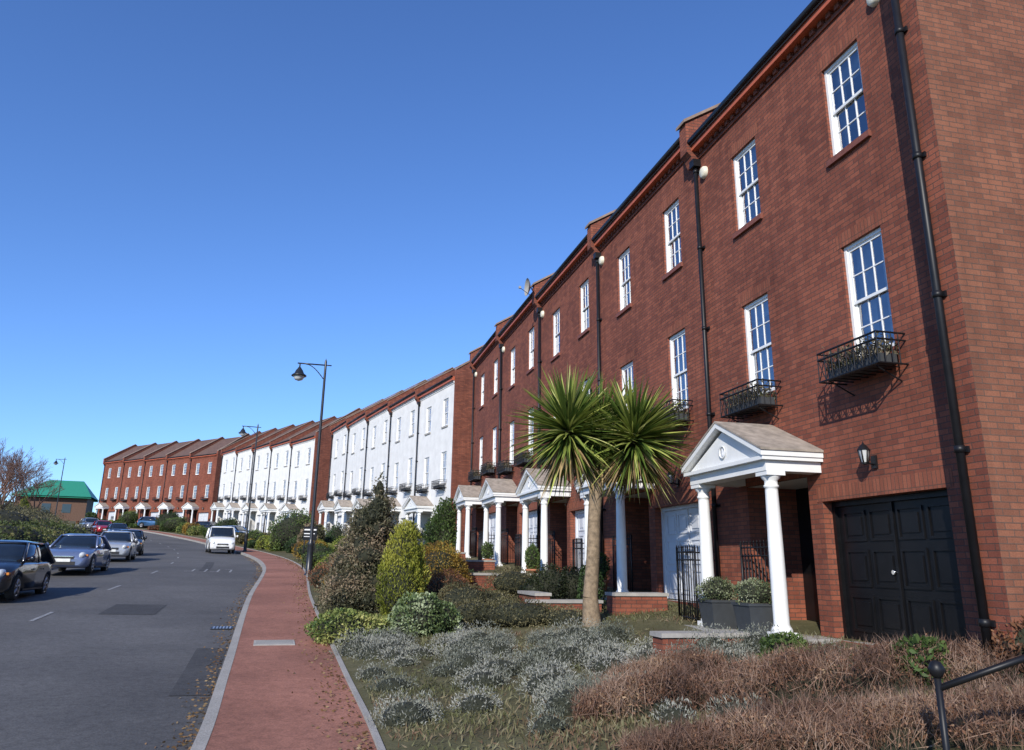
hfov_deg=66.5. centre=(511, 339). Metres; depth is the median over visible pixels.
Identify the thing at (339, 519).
garage door
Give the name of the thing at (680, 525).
garage door
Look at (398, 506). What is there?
porch
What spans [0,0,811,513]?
sky
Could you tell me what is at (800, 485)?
front door
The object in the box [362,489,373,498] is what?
ironwork
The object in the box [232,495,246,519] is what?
ironwork
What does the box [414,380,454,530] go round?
walls
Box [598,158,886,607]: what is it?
walls
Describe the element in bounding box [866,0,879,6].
alarm box
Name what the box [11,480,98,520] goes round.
green roofed building
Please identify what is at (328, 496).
ironwork
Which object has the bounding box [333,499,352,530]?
porch
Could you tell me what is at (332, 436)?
downpipe
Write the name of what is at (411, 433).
windows
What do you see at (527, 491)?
porch
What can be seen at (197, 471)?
windows
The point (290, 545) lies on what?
garden shrub
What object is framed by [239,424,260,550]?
street lamp
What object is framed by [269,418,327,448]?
roof
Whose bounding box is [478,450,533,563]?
ironwork
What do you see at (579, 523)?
garage door
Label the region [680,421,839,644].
porch
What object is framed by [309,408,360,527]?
gable wall
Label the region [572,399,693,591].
ironwork
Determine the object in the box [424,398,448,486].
windows
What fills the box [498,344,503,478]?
downpipe
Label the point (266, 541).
garden shrub
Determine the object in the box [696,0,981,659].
walls
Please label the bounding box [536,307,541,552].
downpipe
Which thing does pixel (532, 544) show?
potted shrub
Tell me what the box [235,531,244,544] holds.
garden shrub
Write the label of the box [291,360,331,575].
street lamp
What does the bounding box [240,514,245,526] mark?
garage door
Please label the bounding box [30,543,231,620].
road markings
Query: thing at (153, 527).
garden shrub
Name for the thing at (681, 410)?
basket plants
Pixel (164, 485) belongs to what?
downpipe
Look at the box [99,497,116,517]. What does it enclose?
ironwork
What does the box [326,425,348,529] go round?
walls
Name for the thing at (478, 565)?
brick wall
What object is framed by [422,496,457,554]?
green shrub
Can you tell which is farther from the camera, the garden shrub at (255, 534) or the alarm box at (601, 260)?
the garden shrub at (255, 534)
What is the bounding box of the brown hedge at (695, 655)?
[586,637,728,684]
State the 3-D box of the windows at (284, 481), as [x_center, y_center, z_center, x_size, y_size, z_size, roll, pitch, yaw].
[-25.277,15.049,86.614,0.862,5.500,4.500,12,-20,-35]
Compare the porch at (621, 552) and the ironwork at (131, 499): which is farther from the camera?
the ironwork at (131, 499)
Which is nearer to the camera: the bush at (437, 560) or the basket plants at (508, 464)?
the bush at (437, 560)
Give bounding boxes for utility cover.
[253,640,294,645]
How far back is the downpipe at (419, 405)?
50.11 m
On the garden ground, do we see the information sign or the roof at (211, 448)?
the information sign
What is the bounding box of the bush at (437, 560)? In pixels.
[421,540,473,588]
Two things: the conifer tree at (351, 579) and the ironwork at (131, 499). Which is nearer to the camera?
the conifer tree at (351, 579)
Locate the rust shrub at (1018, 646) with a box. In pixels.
[987,615,1023,672]
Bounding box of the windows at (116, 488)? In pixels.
[104,467,120,498]
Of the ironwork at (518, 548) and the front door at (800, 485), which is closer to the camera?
the front door at (800, 485)
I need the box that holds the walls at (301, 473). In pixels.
[286,438,314,517]
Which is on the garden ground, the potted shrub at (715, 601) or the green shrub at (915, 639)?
the green shrub at (915, 639)
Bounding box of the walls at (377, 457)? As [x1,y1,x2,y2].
[364,408,396,499]
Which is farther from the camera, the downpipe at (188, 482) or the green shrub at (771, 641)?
the downpipe at (188, 482)
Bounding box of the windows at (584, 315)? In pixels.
[553,279,589,417]
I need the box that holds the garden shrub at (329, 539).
[324,534,336,543]
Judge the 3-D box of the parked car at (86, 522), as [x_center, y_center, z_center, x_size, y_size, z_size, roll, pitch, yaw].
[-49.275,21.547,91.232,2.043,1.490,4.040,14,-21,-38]
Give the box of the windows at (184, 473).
[168,463,186,498]
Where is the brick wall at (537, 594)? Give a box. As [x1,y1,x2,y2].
[517,590,551,602]
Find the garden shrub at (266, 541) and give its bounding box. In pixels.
[264,536,277,550]
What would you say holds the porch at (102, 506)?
on the garden ground
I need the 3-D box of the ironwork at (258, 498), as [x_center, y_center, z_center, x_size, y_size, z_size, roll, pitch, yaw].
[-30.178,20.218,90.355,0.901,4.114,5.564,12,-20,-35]
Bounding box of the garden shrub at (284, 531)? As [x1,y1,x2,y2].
[266,507,311,550]
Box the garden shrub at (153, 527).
[147,525,159,529]
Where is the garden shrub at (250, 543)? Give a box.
[247,539,260,547]
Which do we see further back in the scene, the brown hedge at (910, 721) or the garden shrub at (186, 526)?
the garden shrub at (186, 526)
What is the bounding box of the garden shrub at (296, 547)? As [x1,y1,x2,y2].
[292,539,328,558]
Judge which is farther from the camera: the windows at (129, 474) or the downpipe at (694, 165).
the windows at (129, 474)
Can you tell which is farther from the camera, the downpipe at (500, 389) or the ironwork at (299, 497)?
the ironwork at (299, 497)
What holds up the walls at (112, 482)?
on the garden ground
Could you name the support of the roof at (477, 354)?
on the walls at (486, 418)
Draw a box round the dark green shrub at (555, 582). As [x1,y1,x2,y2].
[519,562,581,598]
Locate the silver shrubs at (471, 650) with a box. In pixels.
[329,616,857,738]
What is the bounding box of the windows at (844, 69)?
[733,41,894,393]
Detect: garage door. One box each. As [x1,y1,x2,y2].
[108,511,114,520]
[151,512,158,516]
[198,512,208,520]
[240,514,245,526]
[257,515,263,531]
[337,516,341,528]
[489,513,495,558]
[529,510,536,545]
[575,510,583,569]
[661,503,701,600]
[831,489,967,653]
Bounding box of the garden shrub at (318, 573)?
[306,556,334,587]
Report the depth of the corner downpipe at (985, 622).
9.39 m
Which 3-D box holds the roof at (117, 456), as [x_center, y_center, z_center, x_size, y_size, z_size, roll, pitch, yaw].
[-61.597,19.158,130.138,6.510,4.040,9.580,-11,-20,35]
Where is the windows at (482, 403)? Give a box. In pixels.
[479,359,497,469]
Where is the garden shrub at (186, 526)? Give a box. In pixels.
[182,522,199,534]
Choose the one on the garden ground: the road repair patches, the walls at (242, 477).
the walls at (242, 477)
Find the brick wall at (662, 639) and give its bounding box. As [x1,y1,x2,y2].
[650,630,749,657]
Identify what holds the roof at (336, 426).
on the walls at (338, 463)
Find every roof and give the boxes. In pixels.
[103,444,149,464]
[123,442,171,463]
[143,441,191,461]
[165,438,217,461]
[189,437,239,458]
[220,429,272,455]
[235,425,289,453]
[251,422,306,451]
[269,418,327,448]
[289,416,342,447]
[330,391,400,434]
[346,390,403,428]
[364,368,451,421]
[387,367,453,412]
[414,360,469,402]
[469,330,495,369]
[494,293,531,346]
[531,235,588,309]
[585,138,681,262]
[676,0,861,171]
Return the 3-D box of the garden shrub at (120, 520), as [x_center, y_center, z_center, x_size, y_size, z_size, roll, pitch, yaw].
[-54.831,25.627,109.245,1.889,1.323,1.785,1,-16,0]
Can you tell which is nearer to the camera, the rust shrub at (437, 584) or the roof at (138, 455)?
the rust shrub at (437, 584)
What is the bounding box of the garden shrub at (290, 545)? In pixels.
[283,539,296,552]
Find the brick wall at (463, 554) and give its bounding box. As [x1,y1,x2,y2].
[457,552,466,558]
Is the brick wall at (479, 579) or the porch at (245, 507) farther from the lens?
the porch at (245, 507)
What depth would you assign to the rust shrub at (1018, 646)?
8.26 m
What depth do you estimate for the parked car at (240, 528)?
79.04 m
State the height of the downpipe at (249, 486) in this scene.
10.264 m
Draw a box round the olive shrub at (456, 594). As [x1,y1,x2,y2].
[436,581,518,607]
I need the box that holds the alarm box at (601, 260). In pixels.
[599,256,603,264]
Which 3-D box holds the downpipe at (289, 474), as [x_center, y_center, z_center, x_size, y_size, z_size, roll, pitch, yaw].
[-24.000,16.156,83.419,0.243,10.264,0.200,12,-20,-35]
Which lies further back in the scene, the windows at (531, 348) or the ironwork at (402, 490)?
the ironwork at (402, 490)
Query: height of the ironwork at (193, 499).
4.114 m
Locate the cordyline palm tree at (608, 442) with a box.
[503,365,697,626]
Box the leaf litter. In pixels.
[145,555,373,749]
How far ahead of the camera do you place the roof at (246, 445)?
100.76 m
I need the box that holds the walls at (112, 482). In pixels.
[97,461,140,520]
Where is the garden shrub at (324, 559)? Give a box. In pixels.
[315,552,342,566]
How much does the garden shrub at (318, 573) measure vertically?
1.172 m
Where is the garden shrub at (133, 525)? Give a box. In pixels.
[128,523,139,527]
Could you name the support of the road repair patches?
on the road
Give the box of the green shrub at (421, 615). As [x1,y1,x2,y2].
[387,591,463,636]
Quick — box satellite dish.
[519,278,534,295]
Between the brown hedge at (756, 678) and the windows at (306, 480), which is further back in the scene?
the windows at (306, 480)
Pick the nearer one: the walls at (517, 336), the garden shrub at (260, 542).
the walls at (517, 336)
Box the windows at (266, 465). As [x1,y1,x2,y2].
[253,453,268,498]
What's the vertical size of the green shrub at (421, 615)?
0.870 m
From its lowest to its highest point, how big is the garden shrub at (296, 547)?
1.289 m
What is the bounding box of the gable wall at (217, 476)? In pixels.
[209,433,249,521]
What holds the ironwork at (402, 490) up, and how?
attached to the walls at (402, 452)
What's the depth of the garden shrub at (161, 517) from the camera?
102.48 m
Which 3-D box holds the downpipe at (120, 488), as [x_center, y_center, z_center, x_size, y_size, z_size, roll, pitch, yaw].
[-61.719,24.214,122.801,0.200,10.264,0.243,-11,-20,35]
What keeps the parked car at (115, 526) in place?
on the road
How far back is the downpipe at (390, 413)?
55.88 m
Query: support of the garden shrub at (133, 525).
on the garden ground
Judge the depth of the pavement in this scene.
10.29 m
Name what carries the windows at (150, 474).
attached to the walls at (154, 481)
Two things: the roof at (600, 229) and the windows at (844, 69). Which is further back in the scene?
the roof at (600, 229)
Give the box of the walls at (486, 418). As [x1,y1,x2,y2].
[470,341,502,559]
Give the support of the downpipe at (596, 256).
attached to the walls at (652, 318)
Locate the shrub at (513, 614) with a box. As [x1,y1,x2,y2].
[451,595,582,628]
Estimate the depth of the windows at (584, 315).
24.82 m
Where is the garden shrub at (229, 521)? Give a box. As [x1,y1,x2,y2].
[215,517,238,525]
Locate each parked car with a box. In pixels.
[0,540,55,599]
[47,534,111,572]
[79,518,98,529]
[91,520,111,533]
[101,531,137,560]
[106,523,129,530]
[118,529,146,554]
[137,516,156,527]
[194,521,215,528]
[228,525,248,532]
[395,526,425,543]
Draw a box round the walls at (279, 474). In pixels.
[264,443,310,532]
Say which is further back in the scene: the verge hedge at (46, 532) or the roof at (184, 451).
the roof at (184, 451)
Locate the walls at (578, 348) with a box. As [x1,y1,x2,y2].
[540,251,688,570]
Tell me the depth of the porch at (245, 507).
90.60 m
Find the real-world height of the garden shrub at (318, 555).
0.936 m
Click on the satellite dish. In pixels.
(527, 287)
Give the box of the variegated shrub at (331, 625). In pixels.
[303,607,391,645]
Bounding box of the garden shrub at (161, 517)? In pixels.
[155,511,178,525]
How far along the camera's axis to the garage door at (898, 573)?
10.69 m
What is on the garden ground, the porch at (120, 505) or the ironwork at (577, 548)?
the porch at (120, 505)
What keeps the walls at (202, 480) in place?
on the garden ground
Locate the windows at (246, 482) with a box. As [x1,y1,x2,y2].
[237,456,250,497]
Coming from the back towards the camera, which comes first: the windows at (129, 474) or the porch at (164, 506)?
the windows at (129, 474)
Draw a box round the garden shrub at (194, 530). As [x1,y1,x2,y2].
[186,525,204,534]
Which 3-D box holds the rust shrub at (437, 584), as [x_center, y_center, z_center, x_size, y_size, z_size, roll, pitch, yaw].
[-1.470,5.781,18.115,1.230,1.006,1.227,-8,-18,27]
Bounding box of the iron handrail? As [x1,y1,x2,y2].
[927,654,1023,749]
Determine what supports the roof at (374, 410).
on the walls at (377, 457)
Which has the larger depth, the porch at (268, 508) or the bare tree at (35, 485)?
the porch at (268, 508)
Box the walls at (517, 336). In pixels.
[500,306,558,565]
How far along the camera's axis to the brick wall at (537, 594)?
16.30 m
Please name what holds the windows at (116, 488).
attached to the walls at (112, 482)
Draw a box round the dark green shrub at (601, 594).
[577,565,606,603]
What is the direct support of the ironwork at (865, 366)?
attached to the walls at (822, 207)
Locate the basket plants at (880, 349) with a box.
[725,332,898,408]
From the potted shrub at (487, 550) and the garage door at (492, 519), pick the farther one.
the garage door at (492, 519)
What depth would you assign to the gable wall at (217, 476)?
108.93 m
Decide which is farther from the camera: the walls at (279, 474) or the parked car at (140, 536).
the walls at (279, 474)
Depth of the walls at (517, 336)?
31.69 m
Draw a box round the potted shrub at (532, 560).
[524,545,540,573]
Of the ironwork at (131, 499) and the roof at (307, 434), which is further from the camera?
the ironwork at (131, 499)
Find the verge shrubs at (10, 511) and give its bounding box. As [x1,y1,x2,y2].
[0,500,69,526]
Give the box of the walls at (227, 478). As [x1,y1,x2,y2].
[215,451,241,522]
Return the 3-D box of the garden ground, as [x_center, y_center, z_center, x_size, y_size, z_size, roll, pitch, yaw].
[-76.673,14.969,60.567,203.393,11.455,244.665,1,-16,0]
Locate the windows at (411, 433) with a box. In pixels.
[394,410,414,489]
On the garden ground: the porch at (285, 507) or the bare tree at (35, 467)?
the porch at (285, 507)
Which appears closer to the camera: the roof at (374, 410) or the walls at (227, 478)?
the roof at (374, 410)
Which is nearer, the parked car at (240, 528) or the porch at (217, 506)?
the parked car at (240, 528)
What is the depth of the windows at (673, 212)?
18.56 m
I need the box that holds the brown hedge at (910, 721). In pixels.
[614,673,1023,749]
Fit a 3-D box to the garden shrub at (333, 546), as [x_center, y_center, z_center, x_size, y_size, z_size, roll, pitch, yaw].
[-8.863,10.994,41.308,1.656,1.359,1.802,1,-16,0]
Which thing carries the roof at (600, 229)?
on the walls at (652, 318)
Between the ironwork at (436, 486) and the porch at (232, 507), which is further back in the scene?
the porch at (232, 507)
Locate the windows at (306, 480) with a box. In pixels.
[293,448,310,498]
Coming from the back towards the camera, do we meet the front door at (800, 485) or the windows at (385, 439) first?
the windows at (385, 439)
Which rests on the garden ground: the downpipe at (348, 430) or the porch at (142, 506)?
the porch at (142, 506)
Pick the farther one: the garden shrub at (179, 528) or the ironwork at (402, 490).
the garden shrub at (179, 528)
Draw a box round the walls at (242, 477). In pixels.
[231,448,258,525]
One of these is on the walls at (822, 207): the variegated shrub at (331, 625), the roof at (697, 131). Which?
the roof at (697, 131)
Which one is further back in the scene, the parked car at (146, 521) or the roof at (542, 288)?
the parked car at (146, 521)
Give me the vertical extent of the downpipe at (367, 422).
10.264 m
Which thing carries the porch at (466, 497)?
on the garden ground
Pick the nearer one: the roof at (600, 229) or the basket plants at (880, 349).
the basket plants at (880, 349)
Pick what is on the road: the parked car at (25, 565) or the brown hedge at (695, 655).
the parked car at (25, 565)
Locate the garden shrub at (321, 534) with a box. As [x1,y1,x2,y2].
[297,521,325,542]
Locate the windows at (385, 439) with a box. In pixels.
[370,420,387,491]
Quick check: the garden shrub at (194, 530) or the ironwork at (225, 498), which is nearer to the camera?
the garden shrub at (194, 530)
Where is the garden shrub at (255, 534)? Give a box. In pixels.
[248,529,263,538]
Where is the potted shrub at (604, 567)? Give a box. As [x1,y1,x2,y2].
[599,552,610,595]
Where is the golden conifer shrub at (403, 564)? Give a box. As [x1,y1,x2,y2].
[375,519,430,617]
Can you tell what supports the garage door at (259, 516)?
attached to the walls at (261, 475)
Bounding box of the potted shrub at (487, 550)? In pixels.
[481,541,493,559]
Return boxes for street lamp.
[54,459,66,514]
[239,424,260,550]
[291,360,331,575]
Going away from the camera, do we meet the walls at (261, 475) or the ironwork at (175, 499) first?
the walls at (261, 475)
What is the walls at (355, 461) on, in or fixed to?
on the garden ground
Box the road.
[0,526,262,749]
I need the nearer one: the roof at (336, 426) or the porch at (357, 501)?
the porch at (357, 501)
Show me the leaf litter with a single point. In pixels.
(365, 733)
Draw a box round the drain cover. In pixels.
[210,626,233,629]
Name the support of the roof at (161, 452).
on the walls at (154, 481)
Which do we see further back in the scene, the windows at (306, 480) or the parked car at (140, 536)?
the windows at (306, 480)
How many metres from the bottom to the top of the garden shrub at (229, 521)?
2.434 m
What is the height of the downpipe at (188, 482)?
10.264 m
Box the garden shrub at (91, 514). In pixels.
[85,511,96,517]
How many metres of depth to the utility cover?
13.79 m
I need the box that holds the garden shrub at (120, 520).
[112,518,126,523]
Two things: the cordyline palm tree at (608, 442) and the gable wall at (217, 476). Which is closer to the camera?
the cordyline palm tree at (608, 442)
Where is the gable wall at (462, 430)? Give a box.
[450,361,474,551]
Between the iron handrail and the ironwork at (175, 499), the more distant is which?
the ironwork at (175, 499)
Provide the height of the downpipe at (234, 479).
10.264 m
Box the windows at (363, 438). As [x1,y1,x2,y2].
[350,428,364,491]
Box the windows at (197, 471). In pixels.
[192,462,211,498]
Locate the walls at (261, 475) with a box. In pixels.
[246,446,277,530]
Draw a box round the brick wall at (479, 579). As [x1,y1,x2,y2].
[467,573,536,590]
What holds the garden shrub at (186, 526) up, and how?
on the garden ground
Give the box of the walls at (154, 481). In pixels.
[137,458,186,519]
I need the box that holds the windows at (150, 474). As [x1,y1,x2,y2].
[146,464,163,497]
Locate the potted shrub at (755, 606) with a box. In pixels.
[731,577,773,634]
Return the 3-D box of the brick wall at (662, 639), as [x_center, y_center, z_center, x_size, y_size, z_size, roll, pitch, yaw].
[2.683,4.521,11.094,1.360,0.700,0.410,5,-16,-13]
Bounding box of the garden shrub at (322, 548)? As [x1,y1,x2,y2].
[299,543,334,556]
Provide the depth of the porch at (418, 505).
46.48 m
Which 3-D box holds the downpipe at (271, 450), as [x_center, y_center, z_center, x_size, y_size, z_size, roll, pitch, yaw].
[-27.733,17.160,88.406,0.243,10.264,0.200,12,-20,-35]
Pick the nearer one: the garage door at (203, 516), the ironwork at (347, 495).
the ironwork at (347, 495)
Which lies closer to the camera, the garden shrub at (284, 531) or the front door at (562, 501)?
the front door at (562, 501)
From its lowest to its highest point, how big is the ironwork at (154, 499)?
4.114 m
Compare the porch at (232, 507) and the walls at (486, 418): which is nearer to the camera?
the walls at (486, 418)
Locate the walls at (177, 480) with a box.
[161,457,211,514]
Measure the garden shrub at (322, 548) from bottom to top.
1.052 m
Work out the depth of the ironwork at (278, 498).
86.30 m
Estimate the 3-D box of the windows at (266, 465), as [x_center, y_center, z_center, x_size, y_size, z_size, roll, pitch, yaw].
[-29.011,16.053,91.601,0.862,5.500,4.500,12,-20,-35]
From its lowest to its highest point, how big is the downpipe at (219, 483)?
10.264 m
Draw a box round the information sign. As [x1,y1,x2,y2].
[302,526,317,568]
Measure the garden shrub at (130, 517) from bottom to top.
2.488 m
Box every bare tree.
[0,437,50,495]
[0,446,59,509]
[0,450,37,501]
[0,453,30,492]
[0,476,34,505]
[12,469,63,508]
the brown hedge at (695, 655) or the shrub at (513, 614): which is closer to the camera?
the brown hedge at (695, 655)
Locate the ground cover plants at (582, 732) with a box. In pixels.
[288,557,1021,749]
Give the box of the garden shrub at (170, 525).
[160,516,188,531]
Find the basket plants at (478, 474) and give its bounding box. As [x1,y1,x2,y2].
[473,460,494,476]
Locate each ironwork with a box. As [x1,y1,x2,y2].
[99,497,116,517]
[111,497,137,519]
[140,497,158,517]
[164,497,182,509]
[187,496,208,521]
[208,495,230,521]
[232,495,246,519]
[239,495,264,531]
[256,495,284,532]
[287,495,306,510]
[326,490,342,534]
[332,488,361,530]
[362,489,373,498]
[386,483,411,496]
[415,479,446,531]
[454,462,495,556]
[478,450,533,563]
[515,446,579,571]
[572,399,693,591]
[676,330,908,623]
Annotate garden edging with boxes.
[130,528,385,749]
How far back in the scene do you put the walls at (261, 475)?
91.40 m
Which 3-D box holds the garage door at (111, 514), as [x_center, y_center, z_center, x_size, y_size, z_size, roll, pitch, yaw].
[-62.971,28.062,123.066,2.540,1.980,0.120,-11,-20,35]
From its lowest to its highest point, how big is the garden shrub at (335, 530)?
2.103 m
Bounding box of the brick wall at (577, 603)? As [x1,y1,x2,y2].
[525,599,602,611]
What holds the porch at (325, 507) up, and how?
on the garden ground
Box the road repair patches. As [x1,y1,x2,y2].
[99,562,226,695]
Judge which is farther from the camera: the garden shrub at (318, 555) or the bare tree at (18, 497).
the bare tree at (18, 497)
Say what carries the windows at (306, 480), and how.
attached to the walls at (301, 473)
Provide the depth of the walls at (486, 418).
37.70 m
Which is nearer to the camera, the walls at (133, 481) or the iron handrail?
the iron handrail
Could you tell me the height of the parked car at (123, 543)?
1.460 m
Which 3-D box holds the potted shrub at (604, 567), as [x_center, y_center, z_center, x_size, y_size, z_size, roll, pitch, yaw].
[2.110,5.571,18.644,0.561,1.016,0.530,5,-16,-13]
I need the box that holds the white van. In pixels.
[205,526,237,552]
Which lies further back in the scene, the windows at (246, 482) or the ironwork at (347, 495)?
the windows at (246, 482)
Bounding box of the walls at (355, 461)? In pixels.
[343,417,372,537]
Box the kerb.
[67,524,265,749]
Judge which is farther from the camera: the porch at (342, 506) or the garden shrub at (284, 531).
the porch at (342, 506)
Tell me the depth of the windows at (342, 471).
69.22 m
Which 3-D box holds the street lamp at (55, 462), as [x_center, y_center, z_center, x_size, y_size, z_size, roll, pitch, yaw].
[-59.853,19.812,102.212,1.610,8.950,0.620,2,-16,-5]
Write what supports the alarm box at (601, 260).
attached to the walls at (652, 318)
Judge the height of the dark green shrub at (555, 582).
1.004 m
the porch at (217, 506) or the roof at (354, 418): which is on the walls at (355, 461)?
the roof at (354, 418)
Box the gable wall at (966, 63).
[899,0,1023,658]
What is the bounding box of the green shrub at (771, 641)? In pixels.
[756,631,814,672]
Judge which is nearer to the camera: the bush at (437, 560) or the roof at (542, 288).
the bush at (437, 560)
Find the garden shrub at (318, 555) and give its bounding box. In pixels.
[301,551,333,568]
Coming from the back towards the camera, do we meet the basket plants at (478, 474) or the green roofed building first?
the green roofed building
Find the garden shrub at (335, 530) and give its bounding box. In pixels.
[325,521,344,538]
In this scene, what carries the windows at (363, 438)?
attached to the walls at (355, 461)
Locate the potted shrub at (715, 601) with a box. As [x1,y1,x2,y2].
[695,576,736,628]
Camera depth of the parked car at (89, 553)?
29.59 m
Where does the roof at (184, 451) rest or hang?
on the walls at (177, 480)
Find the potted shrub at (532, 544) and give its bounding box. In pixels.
[524,543,539,568]
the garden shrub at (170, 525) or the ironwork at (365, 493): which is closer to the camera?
the ironwork at (365, 493)
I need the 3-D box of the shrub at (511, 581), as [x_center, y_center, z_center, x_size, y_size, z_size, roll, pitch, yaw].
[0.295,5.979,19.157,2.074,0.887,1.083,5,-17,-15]
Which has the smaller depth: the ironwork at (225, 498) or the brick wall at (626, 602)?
the brick wall at (626, 602)
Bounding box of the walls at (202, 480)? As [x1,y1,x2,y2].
[184,455,216,522]
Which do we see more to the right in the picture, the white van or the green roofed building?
the white van
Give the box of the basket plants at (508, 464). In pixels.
[498,451,531,468]
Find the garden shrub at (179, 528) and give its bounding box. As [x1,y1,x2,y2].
[176,522,186,532]
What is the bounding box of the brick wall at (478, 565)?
[462,560,495,570]
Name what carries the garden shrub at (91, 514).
on the garden ground
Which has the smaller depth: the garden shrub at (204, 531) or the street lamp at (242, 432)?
the street lamp at (242, 432)
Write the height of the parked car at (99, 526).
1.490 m
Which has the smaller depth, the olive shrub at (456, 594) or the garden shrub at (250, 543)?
the olive shrub at (456, 594)
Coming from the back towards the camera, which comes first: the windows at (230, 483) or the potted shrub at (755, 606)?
the windows at (230, 483)
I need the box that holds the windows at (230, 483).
[222,458,234,497]
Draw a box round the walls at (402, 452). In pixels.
[387,397,444,525]
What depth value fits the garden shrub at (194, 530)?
90.75 m
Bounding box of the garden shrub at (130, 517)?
[118,510,138,525]
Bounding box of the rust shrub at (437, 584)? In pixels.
[423,568,473,599]
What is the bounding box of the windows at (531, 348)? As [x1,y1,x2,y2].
[510,327,533,463]
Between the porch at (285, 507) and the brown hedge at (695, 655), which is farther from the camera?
the porch at (285, 507)
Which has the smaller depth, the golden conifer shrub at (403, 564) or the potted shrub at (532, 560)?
the golden conifer shrub at (403, 564)
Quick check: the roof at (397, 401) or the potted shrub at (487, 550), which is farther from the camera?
the roof at (397, 401)
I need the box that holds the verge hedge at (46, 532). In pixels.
[0,518,90,544]
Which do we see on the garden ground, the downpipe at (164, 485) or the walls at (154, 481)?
the walls at (154, 481)
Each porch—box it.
[94,502,108,518]
[114,502,129,520]
[134,502,150,523]
[157,502,174,514]
[181,502,198,523]
[210,502,224,522]
[225,502,240,518]
[241,503,257,529]
[259,503,276,532]
[279,503,298,519]
[317,500,334,529]
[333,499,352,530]
[351,498,370,512]
[387,498,401,511]
[402,496,433,529]
[453,485,481,557]
[478,478,519,566]
[515,468,570,572]
[574,471,654,600]
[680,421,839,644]
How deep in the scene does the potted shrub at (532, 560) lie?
22.87 m
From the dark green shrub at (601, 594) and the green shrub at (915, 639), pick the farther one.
the dark green shrub at (601, 594)
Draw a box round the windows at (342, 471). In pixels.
[333,435,345,492]
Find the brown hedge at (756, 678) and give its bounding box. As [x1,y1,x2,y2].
[567,627,1023,724]
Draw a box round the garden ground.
[63,521,1023,749]
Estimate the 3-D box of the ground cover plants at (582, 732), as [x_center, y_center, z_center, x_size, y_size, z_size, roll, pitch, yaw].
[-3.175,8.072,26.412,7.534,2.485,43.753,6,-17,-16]
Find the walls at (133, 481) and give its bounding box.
[116,460,163,519]
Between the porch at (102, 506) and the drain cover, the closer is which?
the drain cover
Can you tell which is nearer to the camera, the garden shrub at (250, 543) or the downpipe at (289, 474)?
the garden shrub at (250, 543)
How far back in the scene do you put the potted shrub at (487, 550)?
28.80 m
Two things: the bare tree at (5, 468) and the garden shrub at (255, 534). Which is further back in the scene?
the bare tree at (5, 468)
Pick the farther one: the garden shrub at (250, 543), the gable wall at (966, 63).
the garden shrub at (250, 543)
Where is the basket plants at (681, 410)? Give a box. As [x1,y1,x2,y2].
[661,398,687,416]
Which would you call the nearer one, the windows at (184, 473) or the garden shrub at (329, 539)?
the garden shrub at (329, 539)
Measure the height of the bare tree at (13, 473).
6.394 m
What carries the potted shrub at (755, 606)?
on the porch at (728, 454)
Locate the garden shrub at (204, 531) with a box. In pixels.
[201,527,208,536]
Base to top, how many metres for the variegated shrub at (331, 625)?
0.709 m
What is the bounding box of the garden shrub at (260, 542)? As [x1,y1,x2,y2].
[254,535,269,549]
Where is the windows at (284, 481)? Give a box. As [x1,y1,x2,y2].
[272,451,288,498]
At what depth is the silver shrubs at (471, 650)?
10.71 m
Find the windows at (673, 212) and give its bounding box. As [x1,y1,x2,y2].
[619,199,687,410]
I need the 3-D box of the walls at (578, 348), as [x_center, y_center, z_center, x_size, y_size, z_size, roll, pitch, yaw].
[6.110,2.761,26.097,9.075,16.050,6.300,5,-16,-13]
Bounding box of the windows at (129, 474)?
[124,466,141,498]
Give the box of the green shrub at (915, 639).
[885,632,953,688]
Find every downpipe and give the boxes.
[116,463,124,517]
[160,461,167,514]
[184,459,191,513]
[214,456,222,521]
[230,454,237,516]
[245,452,253,527]
[263,449,272,531]
[285,446,292,515]
[327,435,333,500]
[343,429,349,499]
[362,421,368,498]
[386,412,392,488]
[412,402,420,525]
[469,369,475,554]
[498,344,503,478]
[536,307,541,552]
[593,252,606,579]
[689,158,720,579]
[891,0,995,660]
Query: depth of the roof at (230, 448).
105.76 m
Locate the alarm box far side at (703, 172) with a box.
[699,166,707,178]
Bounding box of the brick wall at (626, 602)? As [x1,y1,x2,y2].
[605,592,668,615]
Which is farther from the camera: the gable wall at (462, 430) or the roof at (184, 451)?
the roof at (184, 451)
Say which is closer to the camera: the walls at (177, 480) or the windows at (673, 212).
the windows at (673, 212)
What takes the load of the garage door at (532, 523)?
attached to the walls at (517, 336)
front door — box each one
[551,499,566,502]
[625,492,647,497]
[748,477,819,622]
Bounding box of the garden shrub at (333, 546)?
[330,534,347,553]
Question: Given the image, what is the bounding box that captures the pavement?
[132,529,376,749]
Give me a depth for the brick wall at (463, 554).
34.30 m
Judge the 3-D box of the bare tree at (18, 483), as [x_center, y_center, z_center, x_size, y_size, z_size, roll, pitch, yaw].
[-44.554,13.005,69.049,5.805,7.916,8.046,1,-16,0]
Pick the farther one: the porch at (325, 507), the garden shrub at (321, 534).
the porch at (325, 507)
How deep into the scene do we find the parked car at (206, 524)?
91.81 m
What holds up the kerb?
on the road
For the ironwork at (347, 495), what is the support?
attached to the walls at (355, 461)
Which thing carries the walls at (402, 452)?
on the garden ground
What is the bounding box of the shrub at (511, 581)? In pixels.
[481,565,533,597]
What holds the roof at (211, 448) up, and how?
on the walls at (202, 480)
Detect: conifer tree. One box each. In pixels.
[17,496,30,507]
[314,472,398,613]
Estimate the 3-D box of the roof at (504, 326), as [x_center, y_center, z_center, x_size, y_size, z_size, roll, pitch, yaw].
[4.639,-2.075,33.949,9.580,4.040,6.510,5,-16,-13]

